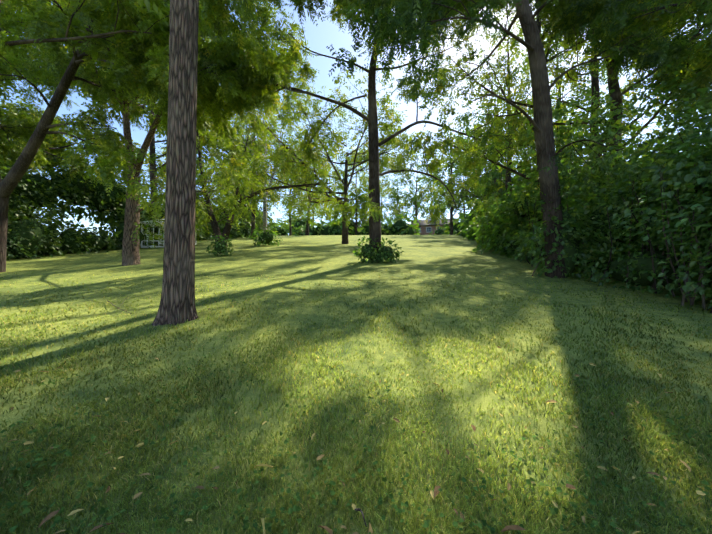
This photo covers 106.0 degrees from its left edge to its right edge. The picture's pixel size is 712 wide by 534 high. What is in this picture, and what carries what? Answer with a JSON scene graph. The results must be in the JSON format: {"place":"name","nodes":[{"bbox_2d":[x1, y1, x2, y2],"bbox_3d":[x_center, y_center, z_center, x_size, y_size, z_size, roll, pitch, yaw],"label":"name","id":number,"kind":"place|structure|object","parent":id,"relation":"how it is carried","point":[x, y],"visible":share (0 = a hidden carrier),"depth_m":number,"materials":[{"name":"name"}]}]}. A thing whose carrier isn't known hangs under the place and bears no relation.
{"place":"outdoors","nodes":[
{"label":"outdoors","id":0,"kind":"place"},
{"bbox_2d":[0,235,711,533],"bbox_3d":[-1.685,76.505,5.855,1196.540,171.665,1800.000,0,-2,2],"label":"lawn","id":1,"kind":"structure","parent":0,"point":[327,256],"depth_m":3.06,"materials":[{"name":"plant"}]},
{"bbox_2d":[0,0,107,185],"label":"tree","id":2,"kind":"object","parent":1,"relation":"on","point":[56,147],"visible":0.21,"depth_m":17.30,"materials":[{"name":"green plant"}]},
{"bbox_2d":[0,0,262,272],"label":"tree","id":3,"kind":"object","parent":1,"relation":"on","point":[147,67],"visible":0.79,"depth_m":7.53,"materials":[{"name":"green plant"}]},
{"bbox_2d":[0,138,279,260],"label":"shrubs","id":4,"kind":"object","parent":1,"relation":"on","point":[30,235],"visible":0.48,"depth_m":17.00,"materials":[{"name":"green plant"}]},
{"bbox_2d":[35,33,261,242],"bbox_3d":[-16.222,-11.966,22.637,13.284,20.746,12.462,0,-2,2],"label":"tree","id":5,"kind":"object","parent":1,"relation":"on","point":[152,146],"visible":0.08,"depth_m":22.60,"materials":[{"name":"green plant"}]},
{"bbox_2d":[0,0,301,265],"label":"tree","id":6,"kind":"object","parent":1,"relation":"on","point":[230,96],"visible":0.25,"depth_m":9.28,"materials":[{"name":"green plant"}]},
{"bbox_2d":[140,219,197,247],"bbox_3d":[-15.269,-2.682,22.107,3.500,2.500,2.900,0,-2,-16],"label":"white gazebo","id":7,"kind":"object","parent":1,"relation":"on","point":[151,246],"visible":0.19,"depth_m":20.80,"materials":[{"name":"paint"}]},
{"bbox_2d":[134,58,227,194],"bbox_3d":[-21.854,-14.675,29.922,15.056,23.586,12.104,-1,-2,24],"label":"tree","id":8,"kind":"object","parent":1,"relation":"on","point":[146,163],"visible":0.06,"depth_m":31.99,"materials":[{"name":"green plant"}]},
{"bbox_2d":[205,234,233,255],"bbox_3d":[-7.175,-1.093,14.230,1.485,1.279,1.276,-1,-2,38],"label":"bush","id":9,"kind":"object","parent":1,"relation":"on","point":[220,247],"visible":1,"depth_m":14.05,"materials":[{"name":"green plant"}]},
{"bbox_2d":[153,1,343,246],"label":"forked tree","id":10,"kind":"object","parent":1,"relation":"on","point":[207,199],"visible":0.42,"depth_m":19.82,"materials":[{"name":"green plant"}]},
{"bbox_2d":[196,93,300,238],"bbox_3d":[-14.175,-14.210,35.578,12.787,21.636,11.905,1,-2,-21],"label":"tree","id":11,"kind":"object","parent":1,"relation":"on","point":[270,194],"visible":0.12,"depth_m":35.47,"materials":[{"name":"green plant"}]},
{"bbox_2d":[208,111,289,225],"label":"tree","id":12,"kind":"object","parent":1,"relation":"on","point":[241,164],"visible":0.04,"depth_m":46.06,"materials":[{"name":"green plant"}]},
{"bbox_2d":[248,226,282,245],"bbox_3d":[-7.245,-2.395,21.330,2.441,1.900,2.049,2,-2,-44],"label":"bush","id":13,"kind":"object","parent":1,"relation":"on","point":[266,237],"visible":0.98,"depth_m":21.10,"materials":[{"name":"green plant"}]},
{"bbox_2d":[233,106,299,231],"bbox_3d":[-10.391,-9.930,30.669,8.934,15.037,5.956,-1,-2,20],"label":"pale tree","id":14,"kind":"object","parent":1,"relation":"on","point":[244,138],"visible":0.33,"depth_m":30.07,"materials":[{"name":"green plant"}]},
{"bbox_2d":[266,145,320,235],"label":"tree","id":15,"kind":"object","parent":1,"relation":"on","point":[290,230],"visible":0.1,"depth_m":66.31,"materials":[{"name":"green plant"}]},
{"bbox_2d":[274,167,336,226],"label":"tree","id":16,"kind":"object","parent":1,"relation":"on","point":[294,220],"visible":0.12,"depth_m":85.50,"materials":[{"name":"green plant"}]},
{"bbox_2d":[269,110,343,234],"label":"tree","id":17,"kind":"object","parent":1,"relation":"on","point":[311,198],"visible":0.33,"depth_m":48.52,"materials":[{"name":"green plant"}]},
{"bbox_2d":[151,0,464,325],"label":"tree","id":18,"kind":"object","parent":1,"relation":"on","point":[177,304],"visible":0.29,"depth_m":4.23,"materials":[{"name":"green plant"}]},
{"bbox_2d":[237,54,421,243],"bbox_3d":[-1.705,-8.919,23.691,15.664,14.241,17.357,0,-2,2],"label":"tree","id":19,"kind":"object","parent":1,"relation":"on","point":[288,162],"visible":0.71,"depth_m":21.55,"materials":[{"name":"green plant"}]},
{"bbox_2d":[311,173,358,221],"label":"tree","id":20,"kind":"object","parent":1,"relation":"on","point":[324,211],"visible":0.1,"depth_m":89.79,"materials":[{"name":"green plant"}]},
{"bbox_2d":[323,146,382,234],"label":"tree","id":21,"kind":"object","parent":1,"relation":"on","point":[357,189],"visible":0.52,"depth_m":69.13,"materials":[{"name":"green plant"}]},
{"bbox_2d":[2,284,705,533],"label":"fallen leaves","id":22,"kind":"object","parent":1,"relation":"on","point":[434,494],"depth_m":1.47,"materials":[{"name":"brown plant"}]},
{"bbox_2d":[0,323,711,533],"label":"lawn weeds","id":23,"kind":"object","parent":1,"relation":"on","point":[25,504],"visible":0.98,"depth_m":1.49,"materials":[{"name":"green plant"}]},
{"bbox_2d":[342,167,391,223],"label":"tree","id":24,"kind":"object","parent":1,"relation":"on","point":[381,194],"visible":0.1,"depth_m":80.21,"materials":[{"name":"green plant"}]},
{"bbox_2d":[267,207,469,235],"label":"shrubs","id":25,"kind":"object","parent":1,"relation":"on","point":[400,227],"visible":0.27,"depth_m":70.50,"materials":[{"name":"green plant"}]},
{"bbox_2d":[197,0,555,262],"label":"tree","id":26,"kind":"object","parent":1,"relation":"on","point":[372,198],"visible":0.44,"depth_m":11.41,"materials":[{"name":"green plant"}]},
{"bbox_2d":[353,236,403,262],"bbox_3d":[0.938,-0.678,11.402,2.204,1.301,1.338,0,-2,2],"label":"bush","id":27,"kind":"object","parent":1,"relation":"on","point":[368,251],"visible":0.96,"depth_m":11.27,"materials":[{"name":"green plant"}]},
{"bbox_2d":[365,171,405,231],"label":"tree","id":28,"kind":"object","parent":1,"relation":"on","point":[388,204],"visible":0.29,"depth_m":88.27,"materials":[{"name":"green plant"}]},
{"bbox_2d":[383,173,411,222],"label":"tree","id":29,"kind":"object","parent":1,"relation":"on","point":[401,205],"visible":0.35,"depth_m":92.65,"materials":[{"name":"green plant"}]},
{"bbox_2d":[388,164,446,232],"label":"tree","id":30,"kind":"object","parent":1,"relation":"on","point":[415,197],"visible":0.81,"depth_m":82.29,"materials":[{"name":"green plant"}]},
{"bbox_2d":[411,174,446,219],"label":"tree","id":31,"kind":"object","parent":1,"relation":"on","point":[423,217],"visible":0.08,"depth_m":95.51,"materials":[{"name":"green plant"}]},
{"bbox_2d":[411,218,455,234],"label":"brick house","id":32,"kind":"structure","parent":1,"relation":"on","point":[429,228],"depth_m":81.43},
{"bbox_2d":[418,132,486,234],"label":"tree","id":33,"kind":"object","parent":1,"relation":"on","point":[457,201],"visible":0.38,"depth_m":51.91,"materials":[{"name":"green plant"}]},
{"bbox_2d":[430,157,477,216],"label":"tree","id":34,"kind":"object","parent":1,"relation":"on","point":[463,211],"visible":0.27,"depth_m":73.74,"materials":[{"name":"green plant"}]},
{"bbox_2d":[438,127,489,205],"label":"tree","id":35,"kind":"object","parent":1,"relation":"on","point":[455,169],"visible":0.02,"depth_m":56.99,"materials":[{"name":"green plant"}]},
{"bbox_2d":[453,134,516,204],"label":"tree","id":36,"kind":"object","parent":1,"relation":"on","point":[481,174],"visible":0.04,"depth_m":46.63,"materials":[{"name":"green plant"}]},
{"bbox_2d":[449,99,529,191],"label":"tree","id":37,"kind":"object","parent":1,"relation":"on","point":[478,119],"visible":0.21,"depth_m":38.16,"materials":[{"name":"green plant"}]},
{"bbox_2d":[430,84,570,207],"bbox_3d":[16.359,-11.937,32.773,14.487,18.055,8.575,-1,-2,24],"label":"tree","id":38,"kind":"object","parent":1,"relation":"on","point":[451,179],"visible":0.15,"depth_m":32.81,"materials":[{"name":"green plant"}]},
{"bbox_2d":[326,0,711,277],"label":"tree","id":39,"kind":"object","parent":1,"relation":"on","point":[407,12],"visible":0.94,"depth_m":7.93,"materials":[{"name":"green plant"}]},
{"bbox_2d":[395,0,658,220],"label":"tree","id":40,"kind":"object","parent":1,"relation":"on","point":[556,10],"visible":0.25,"depth_m":14.18,"materials":[{"name":"green plant"}]},
{"bbox_2d":[454,7,642,196],"bbox_3d":[15.049,-11.948,21.708,9.792,20.169,11.155,1,-2,-33],"label":"tree","id":41,"kind":"object","parent":1,"relation":"on","point":[507,178],"visible":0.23,"depth_m":22.95,"materials":[{"name":"green plant"}]},
{"bbox_2d":[486,35,650,183],"bbox_3d":[22.502,-14.591,29.677,12.239,23.425,13.541,1,-2,-37],"label":"tree","id":42,"kind":"object","parent":1,"relation":"on","point":[577,94],"visible":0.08,"depth_m":28.02,"materials":[{"name":"green plant"}]},
{"bbox_2d":[457,108,711,308],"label":"woodland edge shrubs","id":43,"kind":"object","parent":1,"relation":"on","point":[641,272],"visible":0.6,"depth_m":6.83,"materials":[{"name":"green plant"}]},
{"bbox_2d":[457,0,711,312],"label":"shrub sprays","id":44,"kind":"object","parent":1,"relation":"on","point":[629,200],"visible":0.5,"depth_m":7.47,"materials":[{"name":"green plant"}]},
{"bbox_2d":[465,1,711,171],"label":"tree","id":45,"kind":"object","parent":1,"relation":"on","point":[617,94],"visible":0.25,"depth_m":14.42,"materials":[{"name":"green plant"}]},
{"bbox_2d":[504,18,711,162],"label":"tree","id":46,"kind":"object","parent":1,"relation":"on","point":[595,82],"visible":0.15,"depth_m":18.16,"materials":[{"name":"green plant"}]},
{"bbox_2d":[528,0,711,114],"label":"tree","id":47,"kind":"object","parent":1,"relation":"on","point":[703,79],"visible":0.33,"depth_m":10.01,"materials":[{"name":"green plant"}]},
{"bbox_2d":[676,10,711,82],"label":"tree","id":48,"kind":"object","parent":1,"relation":"on","point":[701,56],"visible":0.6,"depth_m":10.41,"materials":[{"name":"green plant"}]},
{"bbox_2d":[0,0,711,235],"label":"sky","id":49,"kind":"structure","parent":0,"point":[325,34],"materials":[{"name":"blue"}]}
]}

